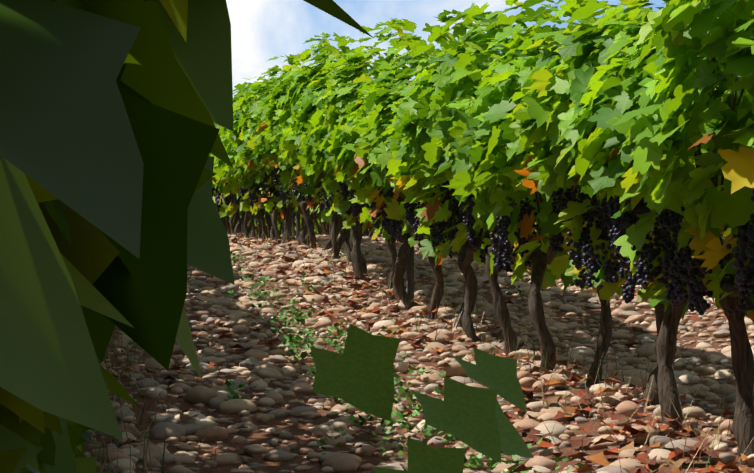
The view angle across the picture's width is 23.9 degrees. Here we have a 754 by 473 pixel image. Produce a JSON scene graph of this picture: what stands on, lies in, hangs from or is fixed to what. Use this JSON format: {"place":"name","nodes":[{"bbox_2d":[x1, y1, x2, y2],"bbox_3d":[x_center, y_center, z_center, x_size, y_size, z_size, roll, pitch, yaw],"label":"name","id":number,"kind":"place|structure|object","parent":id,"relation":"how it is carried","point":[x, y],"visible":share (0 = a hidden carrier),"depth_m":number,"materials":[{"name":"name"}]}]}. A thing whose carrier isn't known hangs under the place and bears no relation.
{"place":"outdoors","nodes":[
{"label":"outdoors","id":0,"kind":"place"},
{"bbox_2d":[81,236,753,472],"bbox_3d":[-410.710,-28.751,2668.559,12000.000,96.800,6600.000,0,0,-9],"label":"vineyard ground","id":1,"kind":"structure","parent":0,"point":[294,427],"depth_m":6.72,"materials":[{"name":"soil"}]},
{"bbox_2d":[117,250,585,472],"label":"weeds","id":2,"kind":"object","parent":1,"relation":"on","point":[491,463],"visible":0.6,"depth_m":6.80,"materials":[{"name":"green plant"}]},
{"bbox_2d":[74,225,753,472],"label":"dry grass tufts","id":3,"kind":"object","parent":1,"relation":"on","point":[144,450],"visible":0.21,"depth_m":6.62,"materials":[{"name":"brown plant"}]},
{"bbox_2d":[83,233,753,472],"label":"fallen leaves","id":4,"kind":"object","parent":1,"relation":"on","point":[652,465],"visible":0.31,"depth_m":6.45,"materials":[{"name":"plant"}]},
{"bbox_2d":[83,234,753,472],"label":"galet pebbles","id":5,"kind":"object","parent":1,"relation":"on","point":[262,373],"visible":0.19,"depth_m":7.85,"materials":[{"name":"beige stone"}]},
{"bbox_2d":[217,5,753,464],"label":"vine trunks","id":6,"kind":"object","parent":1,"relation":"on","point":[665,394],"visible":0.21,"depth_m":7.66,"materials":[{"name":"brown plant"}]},
{"bbox_2d":[0,0,753,472],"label":"vine foliage","id":7,"kind":"object","parent":6,"relation":"attached to","point":[132,132],"visible":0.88,"depth_m":4.57,"materials":[{"name":"green plant"}]},
{"bbox_2d":[211,166,753,315],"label":"grape bunches","id":8,"kind":"object","parent":6,"relation":"hanging from","point":[682,268],"visible":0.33,"depth_m":6.29,"materials":[{"name":"purple food"}]},
{"bbox_2d":[241,210,730,300],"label":"vine stakes","id":9,"kind":"object","parent":1,"relation":"on","point":[410,274],"visible":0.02,"depth_m":10.76,"materials":[{"name":"brown wood"}]},
{"bbox_2d":[310,323,533,472],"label":"leaves","id":10,"kind":"object","parent":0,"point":[358,373],"visible":1,"depth_m":0.93,"materials":[{"name":"green plant"}]},
{"bbox_2d":[226,0,665,97],"label":"sky","id":11,"kind":"structure","parent":0,"point":[261,30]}
]}

